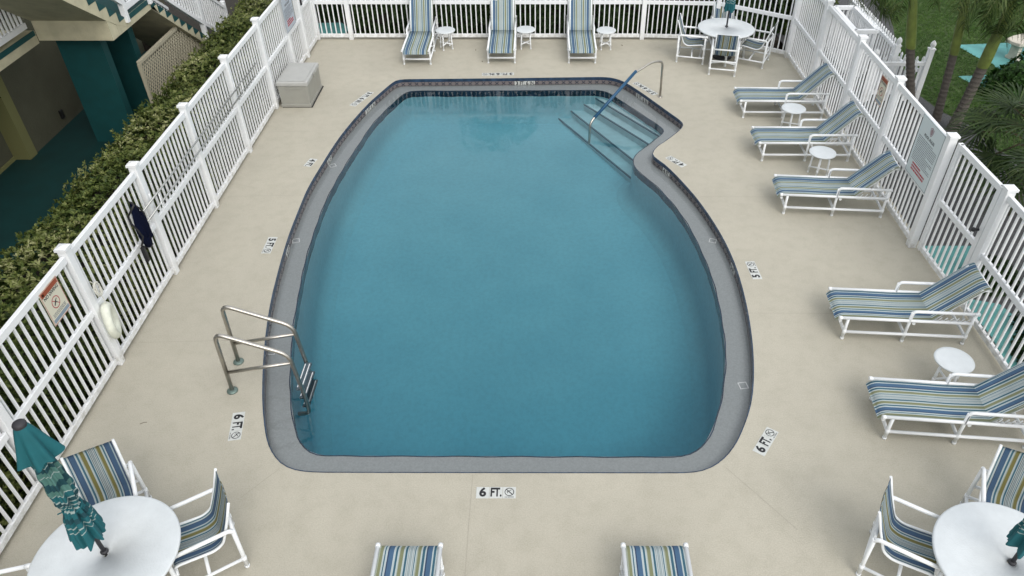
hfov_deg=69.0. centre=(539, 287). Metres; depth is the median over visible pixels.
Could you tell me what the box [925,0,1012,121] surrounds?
palm tree
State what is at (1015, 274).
bush
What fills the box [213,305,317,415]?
pool ladder
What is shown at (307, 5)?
pool gate
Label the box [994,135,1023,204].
fan palm
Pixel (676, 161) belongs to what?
depth marker
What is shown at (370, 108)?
waterline marker
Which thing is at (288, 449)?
pool ledge
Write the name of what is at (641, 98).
waterline marker
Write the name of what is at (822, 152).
side table
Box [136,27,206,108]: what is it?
lattice screen
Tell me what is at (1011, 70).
bush
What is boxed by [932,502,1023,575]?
dining table
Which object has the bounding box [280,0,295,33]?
sign
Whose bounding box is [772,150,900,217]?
chaise lounge
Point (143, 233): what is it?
pool net
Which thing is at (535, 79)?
tile coping
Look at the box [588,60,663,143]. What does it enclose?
step handrail
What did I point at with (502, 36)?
chaise lounge
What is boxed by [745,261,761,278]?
depth marker
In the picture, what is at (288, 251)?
waterline marker
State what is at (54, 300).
sign
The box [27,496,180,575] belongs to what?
dining table
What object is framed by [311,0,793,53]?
picket fence
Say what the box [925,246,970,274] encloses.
teal walkway
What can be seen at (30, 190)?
teal floor
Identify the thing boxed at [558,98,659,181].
pool steps
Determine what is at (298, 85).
deck box
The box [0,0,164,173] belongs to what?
apartment building
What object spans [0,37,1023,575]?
pool deck
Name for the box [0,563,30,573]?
dining chair
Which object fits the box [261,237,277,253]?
depth marker
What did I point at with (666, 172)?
waterline marker
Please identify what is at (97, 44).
staircase
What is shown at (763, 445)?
depth marker
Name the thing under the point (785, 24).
hedge
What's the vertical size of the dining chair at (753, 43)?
0.970 m
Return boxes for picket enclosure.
[825,5,879,73]
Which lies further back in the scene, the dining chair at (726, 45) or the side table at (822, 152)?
the dining chair at (726, 45)
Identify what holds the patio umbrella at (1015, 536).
in the dining table at (969, 538)
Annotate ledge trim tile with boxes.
[290,90,724,437]
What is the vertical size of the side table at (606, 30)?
0.459 m
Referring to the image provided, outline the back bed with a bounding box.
[142,0,784,50]
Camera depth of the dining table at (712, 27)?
17.34 m
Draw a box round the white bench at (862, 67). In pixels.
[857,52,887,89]
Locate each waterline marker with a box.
[286,245,289,257]
[366,102,374,114]
[515,81,534,85]
[636,93,647,104]
[662,167,669,176]
[730,262,734,275]
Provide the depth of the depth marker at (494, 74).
17.04 m
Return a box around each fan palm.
[943,81,1023,223]
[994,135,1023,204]
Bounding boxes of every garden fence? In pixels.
[845,0,900,75]
[861,37,935,102]
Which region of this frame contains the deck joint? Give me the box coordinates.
[138,50,832,571]
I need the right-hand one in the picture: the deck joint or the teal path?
the teal path
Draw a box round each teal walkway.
[307,23,347,34]
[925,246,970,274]
[967,300,1023,367]
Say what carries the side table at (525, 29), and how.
on the pool deck
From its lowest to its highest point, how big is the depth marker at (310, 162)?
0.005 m
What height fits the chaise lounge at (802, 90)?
0.946 m
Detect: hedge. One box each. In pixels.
[0,0,310,536]
[307,4,352,22]
[346,0,794,37]
[775,0,838,37]
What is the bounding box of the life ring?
[89,281,121,338]
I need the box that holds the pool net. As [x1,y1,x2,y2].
[127,63,255,261]
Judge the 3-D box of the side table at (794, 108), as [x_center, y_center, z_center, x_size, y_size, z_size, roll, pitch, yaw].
[5.030,-3.381,14.839,0.476,0.459,0.476,-17,42,-20]
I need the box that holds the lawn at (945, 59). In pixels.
[883,0,1023,153]
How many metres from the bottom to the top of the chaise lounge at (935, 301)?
0.946 m
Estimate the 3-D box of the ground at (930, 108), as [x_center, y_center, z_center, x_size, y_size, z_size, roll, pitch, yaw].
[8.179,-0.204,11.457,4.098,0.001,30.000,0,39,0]
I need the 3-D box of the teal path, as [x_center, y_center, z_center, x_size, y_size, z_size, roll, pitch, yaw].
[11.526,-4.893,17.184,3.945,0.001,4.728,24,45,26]
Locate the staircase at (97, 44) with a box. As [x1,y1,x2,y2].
[0,0,228,141]
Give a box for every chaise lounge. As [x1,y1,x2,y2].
[370,542,444,575]
[401,0,438,64]
[486,0,516,63]
[566,0,596,63]
[619,542,692,575]
[733,63,835,118]
[750,100,864,161]
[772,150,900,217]
[826,262,992,344]
[866,362,1023,449]
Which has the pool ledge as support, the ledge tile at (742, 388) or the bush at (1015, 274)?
the ledge tile at (742, 388)
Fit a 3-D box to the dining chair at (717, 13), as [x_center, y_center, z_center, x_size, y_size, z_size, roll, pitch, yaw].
[4.483,-6.333,18.047,0.619,0.970,0.733,2,39,2]
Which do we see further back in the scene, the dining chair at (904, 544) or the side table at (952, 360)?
the side table at (952, 360)
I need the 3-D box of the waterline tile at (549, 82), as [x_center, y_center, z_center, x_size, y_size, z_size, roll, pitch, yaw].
[-0.541,-1.275,12.763,7.133,0.178,10.907,0,39,0]
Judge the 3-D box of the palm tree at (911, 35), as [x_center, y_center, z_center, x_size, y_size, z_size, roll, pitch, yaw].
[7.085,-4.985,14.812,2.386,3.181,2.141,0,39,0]
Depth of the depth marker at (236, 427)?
9.00 m
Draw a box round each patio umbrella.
[11,419,108,556]
[712,0,735,60]
[1006,518,1023,565]
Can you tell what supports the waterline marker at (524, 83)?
attached to the waterline tile at (549, 82)
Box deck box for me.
[276,63,323,107]
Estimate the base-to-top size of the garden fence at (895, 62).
1.360 m
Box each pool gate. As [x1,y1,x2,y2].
[299,0,318,50]
[917,143,1002,278]
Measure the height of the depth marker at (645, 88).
0.006 m
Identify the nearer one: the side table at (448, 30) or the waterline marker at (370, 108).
the waterline marker at (370, 108)
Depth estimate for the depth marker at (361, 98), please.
16.04 m
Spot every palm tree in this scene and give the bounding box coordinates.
[854,0,979,113]
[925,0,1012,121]
[945,0,1023,131]
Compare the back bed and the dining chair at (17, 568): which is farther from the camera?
the back bed
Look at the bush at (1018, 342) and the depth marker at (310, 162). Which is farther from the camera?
the depth marker at (310, 162)
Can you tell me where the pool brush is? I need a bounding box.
[140,75,255,236]
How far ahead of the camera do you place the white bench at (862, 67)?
16.44 m
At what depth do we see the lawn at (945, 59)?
18.31 m
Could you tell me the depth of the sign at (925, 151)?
11.31 m
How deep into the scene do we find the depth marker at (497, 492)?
8.27 m
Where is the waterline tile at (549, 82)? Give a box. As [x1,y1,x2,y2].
[265,80,751,438]
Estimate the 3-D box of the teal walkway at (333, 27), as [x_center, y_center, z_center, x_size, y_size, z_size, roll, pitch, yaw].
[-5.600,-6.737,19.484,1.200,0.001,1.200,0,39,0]
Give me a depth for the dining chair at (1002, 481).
7.67 m
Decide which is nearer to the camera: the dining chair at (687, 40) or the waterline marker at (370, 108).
the waterline marker at (370, 108)
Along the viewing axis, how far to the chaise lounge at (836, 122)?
13.88 m
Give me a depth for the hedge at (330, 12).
19.95 m
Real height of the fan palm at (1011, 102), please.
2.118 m
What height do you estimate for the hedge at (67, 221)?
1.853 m
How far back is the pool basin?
12.64 m
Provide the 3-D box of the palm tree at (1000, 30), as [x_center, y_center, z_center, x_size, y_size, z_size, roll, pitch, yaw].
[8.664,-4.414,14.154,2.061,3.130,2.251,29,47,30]
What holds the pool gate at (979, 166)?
attached to the picket fence at (1006, 200)
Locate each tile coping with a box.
[263,77,752,444]
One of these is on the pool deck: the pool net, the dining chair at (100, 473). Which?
the dining chair at (100, 473)
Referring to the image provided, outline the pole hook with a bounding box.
[149,193,163,209]
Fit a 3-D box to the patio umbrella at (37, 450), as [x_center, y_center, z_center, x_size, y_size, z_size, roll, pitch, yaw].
[-4.035,2.026,6.564,0.470,2.555,0.470,-23,45,-26]
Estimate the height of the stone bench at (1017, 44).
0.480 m
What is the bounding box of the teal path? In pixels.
[959,43,1023,86]
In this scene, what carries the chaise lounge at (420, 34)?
on the pool deck
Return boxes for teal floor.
[0,51,188,288]
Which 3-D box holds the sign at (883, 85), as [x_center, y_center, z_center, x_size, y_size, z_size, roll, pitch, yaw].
[5.894,-3.388,12.806,0.008,0.480,0.270,0,39,0]
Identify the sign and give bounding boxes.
[38,276,70,326]
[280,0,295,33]
[875,75,888,107]
[905,113,945,193]
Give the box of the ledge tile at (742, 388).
[737,382,748,389]
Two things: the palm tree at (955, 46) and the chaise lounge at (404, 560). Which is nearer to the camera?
the chaise lounge at (404, 560)
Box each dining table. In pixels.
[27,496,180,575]
[698,18,754,66]
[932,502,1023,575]
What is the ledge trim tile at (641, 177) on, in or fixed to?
attached to the pool ledge
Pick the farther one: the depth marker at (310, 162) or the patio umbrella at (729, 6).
the patio umbrella at (729, 6)
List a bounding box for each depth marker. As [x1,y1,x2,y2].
[228,412,244,440]
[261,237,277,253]
[304,158,316,166]
[350,91,373,105]
[476,487,515,497]
[482,72,513,75]
[632,82,657,94]
[666,156,685,167]
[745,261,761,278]
[752,427,778,455]
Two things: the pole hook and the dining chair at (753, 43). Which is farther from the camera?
the dining chair at (753, 43)
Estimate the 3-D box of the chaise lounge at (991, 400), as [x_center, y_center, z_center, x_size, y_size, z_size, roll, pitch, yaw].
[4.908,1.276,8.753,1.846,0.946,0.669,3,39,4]
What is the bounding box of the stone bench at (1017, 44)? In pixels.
[1005,34,1023,61]
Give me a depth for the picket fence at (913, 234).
13.45 m
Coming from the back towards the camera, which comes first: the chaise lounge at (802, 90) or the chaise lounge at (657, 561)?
the chaise lounge at (802, 90)
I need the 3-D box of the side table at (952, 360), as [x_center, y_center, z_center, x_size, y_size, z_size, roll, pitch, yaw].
[5.165,1.067,9.396,0.476,0.459,0.476,28,47,30]
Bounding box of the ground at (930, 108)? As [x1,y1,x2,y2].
[776,0,1023,351]
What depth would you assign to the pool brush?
11.39 m
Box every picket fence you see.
[0,0,309,553]
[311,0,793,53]
[784,0,960,247]
[960,184,1023,370]
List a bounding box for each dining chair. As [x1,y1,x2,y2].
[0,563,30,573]
[60,439,151,505]
[169,468,249,575]
[675,13,707,64]
[707,2,737,51]
[708,34,739,76]
[738,20,778,68]
[855,476,942,575]
[959,444,1023,512]
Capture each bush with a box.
[959,254,1021,297]
[978,51,1023,110]
[1009,311,1023,362]
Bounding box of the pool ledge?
[266,84,750,471]
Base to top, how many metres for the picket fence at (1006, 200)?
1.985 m
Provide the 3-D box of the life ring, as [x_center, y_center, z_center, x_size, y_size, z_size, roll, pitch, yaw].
[-5.430,0.251,9.310,0.107,0.918,0.460,-16,42,-18]
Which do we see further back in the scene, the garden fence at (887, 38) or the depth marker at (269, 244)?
the garden fence at (887, 38)
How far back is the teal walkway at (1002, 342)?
10.56 m
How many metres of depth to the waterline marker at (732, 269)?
11.59 m
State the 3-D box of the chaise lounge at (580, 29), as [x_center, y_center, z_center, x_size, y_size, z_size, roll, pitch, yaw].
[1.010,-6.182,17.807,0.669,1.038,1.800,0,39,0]
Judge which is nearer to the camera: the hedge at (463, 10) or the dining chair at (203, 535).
the dining chair at (203, 535)
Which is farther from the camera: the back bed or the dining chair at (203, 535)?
the back bed
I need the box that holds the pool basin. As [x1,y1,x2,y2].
[292,96,723,456]
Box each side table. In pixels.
[435,26,454,50]
[516,26,534,49]
[596,26,615,49]
[780,103,805,125]
[807,146,836,175]
[931,347,974,381]

